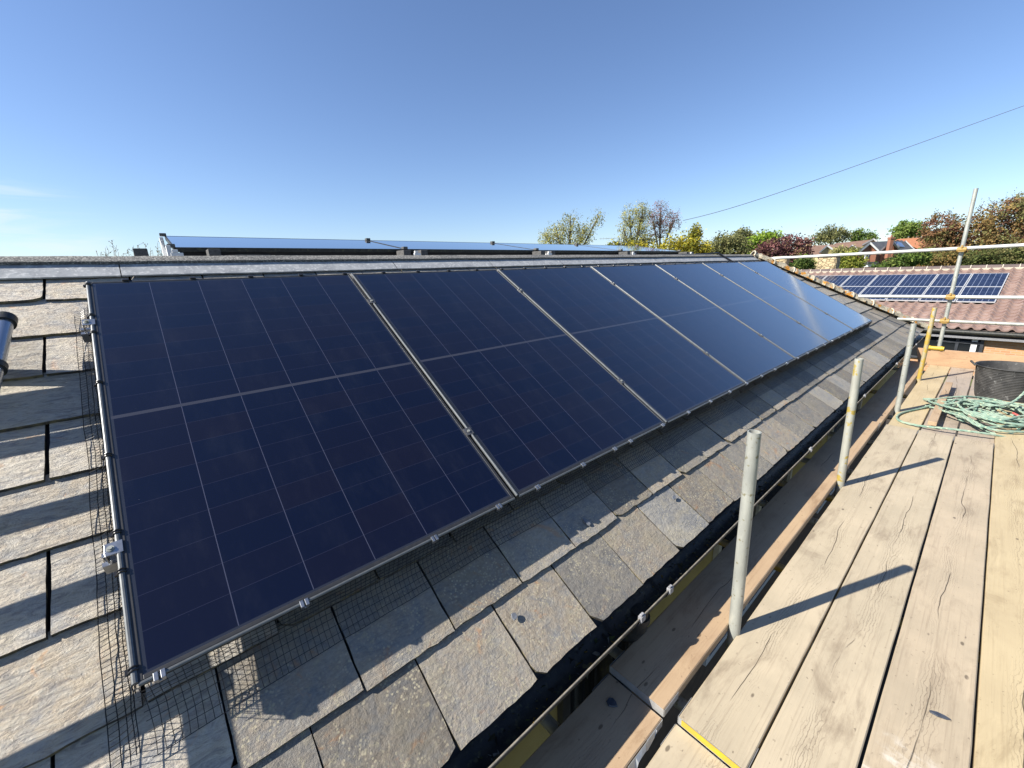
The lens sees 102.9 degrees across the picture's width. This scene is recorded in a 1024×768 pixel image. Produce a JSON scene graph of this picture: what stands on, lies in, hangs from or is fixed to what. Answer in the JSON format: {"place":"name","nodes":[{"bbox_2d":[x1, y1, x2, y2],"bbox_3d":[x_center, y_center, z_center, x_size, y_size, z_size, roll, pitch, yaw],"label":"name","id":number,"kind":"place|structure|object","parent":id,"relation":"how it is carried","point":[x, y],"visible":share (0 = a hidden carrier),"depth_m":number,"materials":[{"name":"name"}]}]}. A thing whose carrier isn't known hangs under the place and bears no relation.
{"place":"outdoors","nodes":[
{"label":"outdoors","id":0,"kind":"place"},
{"bbox_2d":[96,240,161,255],"bbox_3d":[-14.980,-4.499,16.178,3.063,2.400,0.486,-2,15,0],"label":"shrub","id":1,"kind":"object","parent":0,"point":[158,254],"visible":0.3,"depth_m":16.02,"materials":[{"name":"brown plant"}]},
{"bbox_2d":[0,0,1023,255],"label":"sky","id":2,"kind":"structure","parent":0,"point":[127,123],"materials":[{"name":"blue"}]},
{"bbox_2d":[793,244,844,267],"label":"house","id":3,"kind":"structure","parent":0,"point":[821,249],"depth_m":81.55,"materials":[{"name":"white paint"}]},
{"bbox_2d":[709,379,992,767],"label":"yard","id":4,"kind":"structure","parent":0,"point":[911,387],"depth_m":4.67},
{"bbox_2d":[0,250,927,767],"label":"bungalow","id":5,"kind":"object","parent":4,"relation":"on","point":[460,668],"visible":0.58,"depth_m":1.39,"materials":[{"name":"stone"}]},
{"bbox_2d":[0,311,17,389],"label":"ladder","id":6,"kind":"object","parent":5,"relation":"attached to","point":[8,322],"visible":1,"depth_m":1.46,"materials":[{"name":"silver metal"}]},
{"bbox_2d":[80,328,91,342],"bbox_3d":[1.353,-1.004,4.170,8.135,0.041,0.042,-15,51,-39],"label":"mounting rail","id":7,"kind":"object","parent":5,"relation":"attached to","point":[86,337],"visible":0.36,"depth_m":1.64,"materials":[{"name":"metal"}]},
{"bbox_2d":[82,319,95,332],"bbox_3d":[-1.687,-0.235,1.629,0.038,0.045,0.038,-15,51,-39],"label":"end clamp","id":8,"kind":"object","parent":7,"relation":"attached to","point":[87,322],"visible":0.85,"depth_m":1.62,"materials":[{"name":"metal"}]},
{"bbox_2d":[101,553,117,573],"bbox_3d":[1.967,-0.318,3.644,8.135,0.041,0.042,-15,51,-39],"label":"mounting rail","id":9,"kind":"object","parent":5,"relation":"attached to","point":[112,567],"visible":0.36,"depth_m":1.11,"materials":[{"name":"metal"}]},
{"bbox_2d":[103,539,123,563],"bbox_3d":[-1.074,0.451,1.103,0.038,0.045,0.038,-15,51,-39],"label":"end clamp","id":10,"kind":"object","parent":9,"relation":"attached to","point":[113,548],"visible":0.94,"depth_m":1.09,"materials":[{"name":"metal"}]},
{"bbox_2d":[86,274,514,686],"bbox_3d":[-0.927,0.017,1.711,1.144,0.039,1.744,-15,51,-39],"label":"solar panel","id":11,"kind":"object","parent":9,"relation":"on","point":[277,446],"visible":0.94,"depth_m":1.48,"materials":[{"name":"glass"}]},
{"bbox_2d":[74,282,140,767],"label":"wire mesh","id":12,"kind":"object","parent":11,"relation":"attached to","point":[127,671],"visible":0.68,"depth_m":1.13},
{"bbox_2d":[351,269,665,498],"bbox_3d":[-0.054,-0.212,2.429,1.144,0.039,1.744,-15,51,-39],"label":"solar panel","id":13,"kind":"object","parent":9,"relation":"on","point":[531,394],"visible":0.88,"depth_m":2.27,"materials":[{"name":"glass"}]},
{"bbox_2d":[498,267,745,423],"bbox_3d":[0.819,-0.442,3.148,1.144,0.039,1.744,-15,51,-39],"label":"solar panel","id":14,"kind":"object","parent":9,"relation":"on","point":[665,372],"visible":0.84,"depth_m":3.03,"materials":[{"name":"glass"}]},
{"bbox_2d":[591,265,795,382],"bbox_3d":[1.693,-0.671,3.866,1.144,0.039,1.744,-15,51,-39],"label":"solar panel","id":15,"kind":"object","parent":9,"relation":"attached to","point":[738,349],"visible":0.81,"depth_m":3.77,"materials":[{"name":"glass"}]},
{"bbox_2d":[655,263,829,358],"bbox_3d":[2.566,-0.901,4.585,1.144,0.039,1.744,-15,51,-39],"label":"solar panel","id":16,"kind":"object","parent":9,"relation":"attached to","point":[784,332],"visible":0.8,"depth_m":4.50,"materials":[{"name":"glass"}]},
{"bbox_2d":[703,262,853,341],"bbox_3d":[3.439,-1.130,5.303,1.144,0.039,1.744,-15,51,-39],"label":"solar panel","id":17,"kind":"object","parent":9,"relation":"attached to","point":[822,324],"visible":0.75,"depth_m":5.23,"materials":[{"name":"glass"}]},
{"bbox_2d":[739,261,871,329],"bbox_3d":[4.313,-1.360,6.022,1.144,0.039,1.744,-15,51,-39],"label":"solar panel","id":18,"kind":"object","parent":9,"relation":"on","point":[832,307],"visible":0.77,"depth_m":5.96,"materials":[{"name":"glass"}]},
{"bbox_2d":[133,233,220,255],"bbox_3d":[-2.561,-1.032,3.084,0.455,0.288,1.180,-15,20,-39],"label":"panel support","id":19,"kind":"object","parent":5,"relation":"on","point":[167,250],"visible":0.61,"depth_m":2.78,"materials":[{"name":"white paint"}]},
{"bbox_2d":[165,236,403,255],"bbox_3d":[-1.974,-1.216,3.666,1.722,0.100,0.913,-15,29,-39],"label":"solar panel","id":20,"kind":"object","parent":5,"relation":"on","point":[191,246],"visible":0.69,"depth_m":3.42,"materials":[{"name":"blue glass"}]},
{"bbox_2d":[365,238,427,254],"bbox_3d":[-1.254,-1.376,4.159,0.245,0.288,1.180,-15,20,-39],"label":"panel support","id":21,"kind":"object","parent":5,"relation":"on","point":[408,252],"visible":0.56,"depth_m":3.76,"materials":[{"name":"white paint"}]},
{"bbox_2d":[122,261,754,280],"bbox_3d":[1.690,-0.646,3.903,8.080,1.012,1.574,-15,20,-39],"label":"bird mesh","id":22,"kind":"object","parent":5,"relation":"on","point":[126,279],"visible":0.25,"depth_m":2.63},
{"bbox_2d":[370,240,535,254],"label":"solar panel","id":23,"kind":"object","parent":5,"relation":"on","point":[454,248],"visible":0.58,"depth_m":4.55,"materials":[{"name":"blue glass"}]},
{"bbox_2d":[133,322,871,757],"bbox_3d":[2.207,-0.039,3.453,8.080,0.185,0.071,-15,20,-39],"label":"wire mesh","id":24,"kind":"object","parent":5,"relation":"on","point":[305,604],"visible":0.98,"depth_m":1.48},
{"bbox_2d":[490,241,554,254],"bbox_3d":[0.065,-1.722,5.244,0.245,0.288,1.180,-15,20,-39],"label":"panel support","id":25,"kind":"object","parent":5,"relation":"on","point":[543,253],"visible":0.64,"depth_m":4.85,"materials":[{"name":"white paint"}]},
{"bbox_2d":[495,243,620,254],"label":"solar panel","id":26,"kind":"object","parent":5,"relation":"on","point":[565,249],"visible":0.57,"depth_m":5.67,"materials":[{"name":"blue glass"}]},
{"bbox_2d":[557,641,631,724],"bbox_3d":[0.439,1.851,2.102,0.550,1.620,0.033,-15,20,-39],"label":"window","id":27,"kind":"structure","parent":5,"relation":"in","point":[585,687],"depth_m":1.90,"materials":[{"name":"black glass"}]},
{"bbox_2d":[575,243,636,254],"bbox_3d":[1.383,-2.068,6.328,0.245,0.288,1.180,-15,20,-39],"label":"panel support","id":28,"kind":"object","parent":5,"relation":"on","point":[628,253],"visible":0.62,"depth_m":5.93,"materials":[{"name":"white paint"}]},
{"bbox_2d":[582,245,679,254],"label":"solar panel","id":29,"kind":"object","parent":5,"relation":"on","point":[640,250],"visible":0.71,"depth_m":6.77,"materials":[{"name":"blue glass"}]},
{"bbox_2d":[670,252,732,261],"bbox_3d":[2.700,-1.914,6.209,1.811,0.166,0.166,-9,17,-24],"label":"cable","id":30,"kind":"object","parent":5,"relation":"on","point":[706,253],"visible":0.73,"depth_m":6.44,"materials":[{"name":"black metal"}]},
{"bbox_2d":[702,469,792,666],"bbox_3d":[1.966,1.313,3.326,1.500,1.300,0.033,-15,20,-39],"label":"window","id":31,"kind":"structure","parent":5,"relation":"in","point":[773,492],"depth_m":3.22,"materials":[{"name":"black glass"}]},
{"bbox_2d":[816,400,862,513],"bbox_3d":[4.123,0.747,5.101,1.500,1.300,0.033,-15,20,-39],"label":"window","id":32,"kind":"structure","parent":5,"relation":"in","point":[859,404],"depth_m":4.91,"materials":[{"name":"black glass"}]},
{"bbox_2d":[712,429,761,762],"bbox_3d":[1.011,1.891,2.037,0.049,3.536,0.069,-15,20,-39],"label":"scaffold post","id":33,"kind":"object","parent":4,"relation":"on","point":[751,459],"visible":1,"depth_m":1.67,"materials":[{"name":"metal"}]},
{"bbox_2d":[801,358,863,666],"bbox_3d":[2.401,1.531,3.185,0.076,3.524,0.049,11,20,39],"label":"scaffold post","id":34,"kind":"object","parent":4,"relation":"on","point":[850,415],"visible":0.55,"depth_m":2.83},
{"bbox_2d":[867,323,916,534],"bbox_3d":[4.229,1.066,4.672,0.048,3.502,0.069,-15,20,-39],"label":"scaffold post","id":35,"kind":"object","parent":4,"relation":"on","point":[906,361],"visible":0.41,"depth_m":4.32,"materials":[{"name":"metal"}]},
{"bbox_2d":[894,307,936,479],"bbox_3d":[5.557,0.708,5.755,0.048,3.524,0.055,-15,20,-39],"label":"scaffold post","id":36,"kind":"object","parent":4,"relation":"on","point":[926,343],"visible":0.43,"depth_m":5.41,"materials":[{"name":"yellow metal"}]},
{"bbox_2d":[920,188,978,429],"bbox_3d":[6.594,-0.299,6.372,0.141,5.065,0.100,-15,20,-39],"label":"scaffold post","id":37,"kind":"object","parent":4,"relation":"on","point":[961,250],"visible":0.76,"depth_m":5.99,"materials":[{"name":"metal"}]},
{"bbox_2d":[771,243,1023,259],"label":"guard rail","id":38,"kind":"object","parent":37,"relation":"attached to","point":[915,250],"visible":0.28,"depth_m":6.34,"materials":[{"name":"metal"}]},
{"bbox_2d":[858,295,1023,298],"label":"guard rail","id":39,"kind":"object","parent":37,"relation":"attached to","point":[943,296],"visible":1,"depth_m":6.12,"materials":[{"name":"metal"}]},
{"bbox_2d":[897,317,1023,325],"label":"guard rail","id":40,"kind":"object","parent":37,"relation":"attached to","point":[968,322],"visible":1,"depth_m":5.98,"materials":[{"name":"metal"}]},
{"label":"ledger tube","id":41,"kind":"object","parent":37,"relation":"attached to","visible":0},
{"bbox_2d":[540,713,559,734],"bbox_3d":[1.021,1.545,0.582,0.048,0.048,2.750,-15,20,-39],"label":"transom tube","id":42,"kind":"object","parent":41,"relation":"on","point":[549,723],"visible":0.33,"depth_m":1.55,"materials":[{"name":"metal"}]},
{"bbox_2d":[520,674,662,767],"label":"scaffold board","id":43,"kind":"object","parent":42,"relation":"on","point":[593,730],"visible":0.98,"depth_m":1.43,"materials":[{"name":"orange wood"}]},
{"bbox_2d":[628,730,656,767],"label":"loose metal band","id":44,"kind":"object","parent":43,"relation":"attached to","point":[634,763],"visible":1,"depth_m":1.38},
{"bbox_2d":[646,724,727,767],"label":"scaffold board","id":45,"kind":"object","parent":42,"relation":"on","point":[680,747],"visible":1,"depth_m":1.39,"materials":[{"name":"brown wood"}]},
{"bbox_2d":[751,430,953,767],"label":"scaffold board","id":46,"kind":"object","parent":42,"relation":"on","point":[824,717],"visible":1,"depth_m":1.76,"materials":[{"name":"brown wood"}]},
{"bbox_2d":[609,646,688,710],"bbox_3d":[1.338,1.453,0.874,0.048,0.048,2.800,-15,20,-39],"label":"transom tube","id":47,"kind":"object","parent":41,"relation":"on","point":[681,702],"depth_m":1.62,"materials":[{"name":"metal"}]},
{"bbox_2d":[719,539,979,662],"bbox_3d":[2.199,1.230,1.571,0.048,0.048,2.780,-15,20,-39],"label":"transom tube","id":48,"kind":"object","parent":41,"relation":"on","point":[779,567],"depth_m":2.31,"materials":[{"name":"grey metal"}]},
{"bbox_2d":[757,500,984,585],"bbox_3d":[2.691,1.100,1.975,0.048,0.048,2.780,-15,20,-39],"label":"transom tube","id":49,"kind":"object","parent":41,"relation":"on","point":[812,520],"depth_m":2.72,"materials":[{"name":"metal"}]},
{"bbox_2d":[777,480,986,550],"bbox_3d":[3.002,1.019,2.231,0.048,0.048,2.780,-15,20,-39],"label":"transom tube","id":50,"kind":"object","parent":41,"relation":"on","point":[829,498],"depth_m":2.98,"materials":[{"name":"grey metal"}]},
{"bbox_2d":[800,457,989,510],"bbox_3d":[3.441,0.903,2.592,0.048,0.048,2.780,-15,20,-39],"label":"transom tube","id":51,"kind":"object","parent":41,"relation":"on","point":[806,460],"depth_m":3.34,"materials":[{"name":"metal"}]},
{"bbox_2d":[856,409,959,431],"bbox_3d":[4.755,0.529,3.781,0.048,0.048,2.950,-15,20,-39],"label":"transom tube","id":52,"kind":"object","parent":41,"relation":"on","point":[890,417],"depth_m":4.46,"materials":[{"name":"metal"}]},
{"bbox_2d":[855,361,926,431],"bbox_3d":[4.891,0.041,5.202,3.834,0.038,0.236,-15,20,-39],"label":"scaffold board","id":53,"kind":"object","parent":52,"relation":"on","point":[879,406],"visible":0.67,"depth_m":4.75,"materials":[{"name":"orange wood"}]},
{"bbox_2d":[609,418,880,716],"bbox_3d":[1.986,0.769,2.803,4.008,0.038,0.238,-15,20,-39],"label":"scaffold board","id":54,"kind":"object","parent":53,"relation":"on","point":[657,664],"visible":0.84,"depth_m":1.98,"materials":[{"name":"orange wood"}]},
{"bbox_2d":[827,431,992,469],"bbox_3d":[4.076,0.737,3.115,0.048,0.048,2.780,-15,20,-39],"label":"transom tube","id":55,"kind":"object","parent":41,"relation":"on","point":[869,442],"depth_m":3.86,"materials":[{"name":"metal"}]},
{"bbox_2d":[677,424,917,767],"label":"scaffold board","id":56,"kind":"object","parent":55,"relation":"on","point":[728,713],"visible":0.98,"depth_m":1.84,"materials":[{"name":"brown wood"}]},
{"bbox_2d":[683,106,1022,220],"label":"overhead wire","id":57,"kind":"object","parent":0,"point":[851,167],"visible":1,"depth_m":17.77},
{"bbox_2d":[834,238,877,247],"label":"house","id":58,"kind":"structure","parent":0,"point":[857,243],"depth_m":93.76,"materials":[{"name":"tile"}]},
{"bbox_2d":[858,235,912,267],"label":"house","id":59,"kind":"structure","parent":0,"point":[890,244],"depth_m":62.35,"materials":[{"name":"red brick"}]},
{"bbox_2d":[895,237,929,248],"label":"house","id":60,"kind":"structure","parent":0,"point":[910,242],"depth_m":76.30,"materials":[{"name":"orange tile"}]},
{"bbox_3d":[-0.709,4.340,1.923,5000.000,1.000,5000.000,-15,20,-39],"label":"ground","id":61,"kind":"structure","parent":0,"visible":0},
{"bbox_2d":[538,208,606,244],"bbox_3d":[5.163,-10.099,34.638,5.939,9.200,2.921,-5,16,-12],"label":"tree","id":62,"kind":"object","parent":61,"relation":"on","point":[559,239],"visible":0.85,"depth_m":33.83,"materials":[{"name":"green plant"}]},
{"bbox_2d":[615,200,653,244],"bbox_3d":[11.707,-12.103,38.685,3.786,10.451,2.683,-7,16,-18],"label":"tree","id":63,"kind":"object","parent":61,"relation":"on","point":[639,227],"visible":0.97,"depth_m":37.90,"materials":[{"name":"green plant"}]},
{"bbox_2d":[614,233,656,246],"bbox_3d":[9.429,-8.319,32.096,3.741,6.791,2.078,-2,15,0],"label":"shrub","id":64,"kind":"object","parent":61,"relation":"on","point":[645,238],"visible":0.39,"depth_m":31.13,"materials":[{"name":"green plant"}]},
{"bbox_2d":[605,220,714,253],"bbox_3d":[10.851,-8.252,30.531,8.341,7.381,2.766,0,15,7],"label":"tree","id":65,"kind":"object","parent":61,"relation":"on","point":[691,243],"visible":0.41,"depth_m":29.68,"materials":[{"name":"green plant"}]},
{"bbox_2d":[646,199,685,248],"bbox_3d":[15.117,-12.734,40.308,4.174,10.562,2.594,-5,16,-10],"label":"tree","id":66,"kind":"object","parent":61,"relation":"on","point":[660,224],"visible":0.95,"depth_m":39.37,"materials":[{"name":"brown plant"}]},
{"bbox_2d":[706,230,753,257],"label":"tree","id":67,"kind":"object","parent":61,"relation":"on","point":[727,244],"visible":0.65,"depth_m":43.36,"materials":[{"name":"green plant"}]},
{"bbox_2d":[730,227,766,250],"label":"tree","id":68,"kind":"object","parent":61,"relation":"on","point":[740,230],"visible":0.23,"depth_m":74.31,"materials":[{"name":"green plant"}]},
{"bbox_2d":[742,226,783,253],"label":"tree","id":69,"kind":"object","parent":61,"relation":"on","point":[757,238],"visible":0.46,"depth_m":63.17,"materials":[{"name":"green plant"}]},
{"bbox_2d":[751,232,820,266],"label":"tree","id":70,"kind":"object","parent":61,"relation":"on","point":[798,245],"visible":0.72,"depth_m":41.37,"materials":[{"name":"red plant"}]},
{"bbox_2d":[789,253,816,269],"bbox_3d":[23.521,-8.244,33.421,2.505,4.909,1.662,-5,15,-10],"label":"hedge","id":71,"kind":"object","parent":61,"relation":"on","point":[806,263],"visible":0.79,"depth_m":32.73,"materials":[{"name":"green plant"}]},
{"bbox_2d":[810,224,853,244],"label":"tree","id":72,"kind":"object","parent":61,"relation":"on","point":[829,235],"visible":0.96,"depth_m":114.23,"materials":[{"name":"green plant"}]},
{"bbox_2d":[828,244,863,253],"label":"tree","id":73,"kind":"object","parent":61,"relation":"on","point":[841,249],"visible":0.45,"depth_m":75.26,"materials":[{"name":"green plant"}]},
{"bbox_2d":[839,250,870,268],"bbox_3d":[27.465,-8.447,33.295,2.333,5.075,2.309,-15,20,-39],"label":"hedge","id":74,"kind":"object","parent":61,"relation":"on","point":[857,261],"visible":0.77,"depth_m":32.62,"materials":[{"name":"green plant"}]},
{"bbox_2d":[847,227,880,241],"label":"tree","id":75,"kind":"object","parent":61,"relation":"on","point":[865,236],"visible":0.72,"depth_m":124.02,"materials":[{"name":"green plant"}]},
{"bbox_2d":[870,247,935,267],"bbox_3d":[32.440,-8.868,34.419,5.108,4.929,2.212,-3,15,-4],"label":"hedge","id":76,"kind":"object","parent":61,"relation":"on","point":[913,259],"visible":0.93,"depth_m":33.60,"materials":[{"name":"green plant"}]},
{"bbox_2d":[885,219,927,240],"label":"tree","id":77,"kind":"object","parent":61,"relation":"on","point":[903,229],"visible":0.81,"depth_m":87.24,"materials":[{"name":"green plant"}]},
{"bbox_2d":[801,264,1023,375],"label":"bungalow","id":78,"kind":"object","parent":61,"relation":"on","point":[998,339],"visible":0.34,"depth_m":14.79,"materials":[{"name":"tile"}]},
{"bbox_2d":[823,275,851,285],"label":"solar panel","id":79,"kind":"object","parent":78,"relation":"on","point":[838,280],"visible":0.64,"depth_m":20.23,"materials":[{"name":"blue glass"}]},
{"bbox_2d":[840,286,866,295],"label":"solar panel","id":80,"kind":"object","parent":78,"relation":"on","point":[858,290],"visible":0.43,"depth_m":18.71,"materials":[{"name":"blue glass"}]},
{"bbox_2d":[841,275,877,286],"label":"solar panel","id":81,"kind":"object","parent":78,"relation":"on","point":[859,280],"visible":0.96,"depth_m":19.41,"materials":[{"name":"blue glass"}]},
{"bbox_2d":[860,287,895,300],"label":"solar panel","id":82,"kind":"object","parent":78,"relation":"on","point":[878,290],"visible":0.76,"depth_m":17.87,"materials":[{"name":"blue glass"}]},
{"bbox_2d":[868,274,906,286],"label":"solar panel","id":83,"kind":"object","parent":78,"relation":"on","point":[886,280],"visible":1,"depth_m":18.60,"materials":[{"name":"blue glass"}]},
{"bbox_2d":[885,287,927,300],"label":"solar panel","id":84,"kind":"object","parent":78,"relation":"on","point":[909,290],"visible":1,"depth_m":17.05,"materials":[{"name":"blue glass"}]},
{"bbox_2d":[897,274,937,286],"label":"solar panel","id":85,"kind":"object","parent":78,"relation":"on","point":[917,280],"visible":1,"depth_m":17.83,"materials":[{"name":"blue glass"}]},
{"bbox_2d":[919,287,963,301],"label":"solar panel","id":86,"kind":"object","parent":78,"relation":"on","point":[939,290],"visible":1,"depth_m":16.29,"materials":[{"name":"blue glass"}]},
{"bbox_2d":[911,336,984,357],"bbox_3d":[15.373,-1.422,14.719,0.072,1.090,2.160,-15,20,-39],"label":"window","id":87,"kind":"structure","parent":78,"relation":"in","point":[957,344],"depth_m":14.37,"materials":[{"name":"black glass"}]},
{"bbox_2d":[929,273,971,286],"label":"solar panel","id":88,"kind":"object","parent":78,"relation":"on","point":[942,280],"visible":0.93,"depth_m":17.06,"materials":[{"name":"blue glass"}]},
{"bbox_2d":[956,287,1002,302],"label":"solar panel","id":89,"kind":"object","parent":78,"relation":"on","point":[981,290],"visible":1,"depth_m":15.50,"materials":[{"name":"blue glass"}]},
{"bbox_2d":[965,273,1008,286],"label":"solar panel","id":90,"kind":"object","parent":78,"relation":"on","point":[987,279],"visible":1,"depth_m":16.28,"materials":[{"name":"blue glass"}]},
{"bbox_2d":[904,250,968,266],"bbox_3d":[37.578,-9.577,36.332,5.440,4.911,2.808,-3,15,-4],"label":"hedge","id":91,"kind":"object","parent":61,"relation":"on","point":[944,258],"visible":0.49,"depth_m":35.31,"materials":[{"name":"green plant"}]},
{"bbox_2d":[907,208,978,253],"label":"tree","id":92,"kind":"object","parent":61,"relation":"on","point":[939,237],"visible":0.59,"depth_m":45.26,"materials":[{"name":"brown plant"}]},
{"bbox_2d":[953,187,1023,256],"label":"tree","id":93,"kind":"object","parent":61,"relation":"on","point":[991,229],"visible":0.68,"depth_m":44.27,"materials":[{"name":"brown plant"}]},
{"bbox_2d":[961,247,1023,264],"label":"hedge","id":94,"kind":"object","parent":61,"relation":"on","point":[1002,256],"visible":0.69,"depth_m":34.45,"materials":[{"name":"green plant"}]},
{"bbox_2d":[1005,191,1023,238],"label":"tree","id":95,"kind":"object","parent":61,"relation":"on","point":[1017,196],"visible":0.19,"depth_m":52.10,"materials":[{"name":"brown plant"}]},
{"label":"house","id":96,"kind":"object","parent":61,"relation":"on","visible":0},
{"bbox_2d":[816,256,840,268],"bbox_3d":[17.154,-6.253,22.169,0.941,1.436,0.941,-15,20,-39],"label":"stone chimney","id":97,"kind":"object","parent":96,"relation":"on","point":[828,262],"visible":0.44,"depth_m":21.80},
{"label":"transom tube","id":98,"kind":"object","parent":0,"visible":0},
{"bbox_2d":[888,365,950,430],"bbox_3d":[5.109,0.118,5.058,3.794,0.038,0.232,-15,20,-39],"label":"scaffold board","id":99,"kind":"object","parent":98,"relation":"on","point":[929,384],"visible":0.81,"depth_m":4.89,"materials":[{"name":"yellow wood"}]},
{"bbox_2d":[896,391,1023,436],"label":"rope","id":100,"kind":"object","parent":99,"relation":"on","point":[972,405],"visible":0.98,"depth_m":4.03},
{"bbox_2d":[921,367,973,448],"bbox_3d":[5.265,0.162,4.883,3.794,0.038,0.234,-15,20,-39],"label":"scaffold board","id":101,"kind":"object","parent":98,"relation":"on","point":[960,379],"visible":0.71,"depth_m":4.95,"materials":[{"name":"grey wood"}]},
{"bbox_2d":[927,382,952,425],"bbox_3d":[4.790,0.189,4.545,1.940,0.040,0.062,-15,20,-39],"label":"timber offcut","id":102,"kind":"object","parent":101,"relation":"on","point":[935,414],"visible":0.97,"depth_m":4.30,"materials":[{"name":"beige wood"}]},
{"bbox_2d":[916,348,1023,369],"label":"toe board","id":103,"kind":"object","parent":101,"relation":"on","point":[954,358],"visible":0.55,"depth_m":6.08,"materials":[{"name":"brown wood"}]},
{"bbox_2d":[957,372,996,453],"bbox_3d":[5.403,0.208,4.690,3.844,0.038,0.234,-15,20,-39],"label":"scaffold board","id":104,"kind":"object","parent":98,"relation":"on","point":[976,436],"visible":0.27,"depth_m":3.91,"materials":[{"name":"grey wood"}]},
{"bbox_2d":[861,436,993,767],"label":"scaffold board","id":105,"kind":"object","parent":104,"relation":"on","point":[934,664],"visible":1,"depth_m":1.74,"materials":[{"name":"brown wood"}]},
{"bbox_2d":[929,710,950,719],"bbox_3d":[1.521,1.176,1.449,0.055,0.005,0.019,5,17,26],"label":"slate chip","id":106,"kind":"object","parent":105,"relation":"on","point":[938,714],"visible":1,"depth_m":1.45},
{"bbox_2d":[971,400,1023,767],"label":"scaffold board","id":107,"kind":"object","parent":104,"relation":"on","point":[998,740],"visible":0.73,"depth_m":1.81,"materials":[{"name":"yellow wood"}]},
{"bbox_3d":[6.277,0.057,5.121,1.924,0.038,0.236,-15,20,-39],"label":"scaffold board","id":108,"kind":"object","parent":98,"relation":"on","visible":0},
{"bbox_2d":[970,360,1023,402],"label":"flexible tub","id":109,"kind":"object","parent":108,"relation":"on","point":[1001,380],"visible":0.93,"depth_m":4.60,"materials":[{"name":"black rubber"}]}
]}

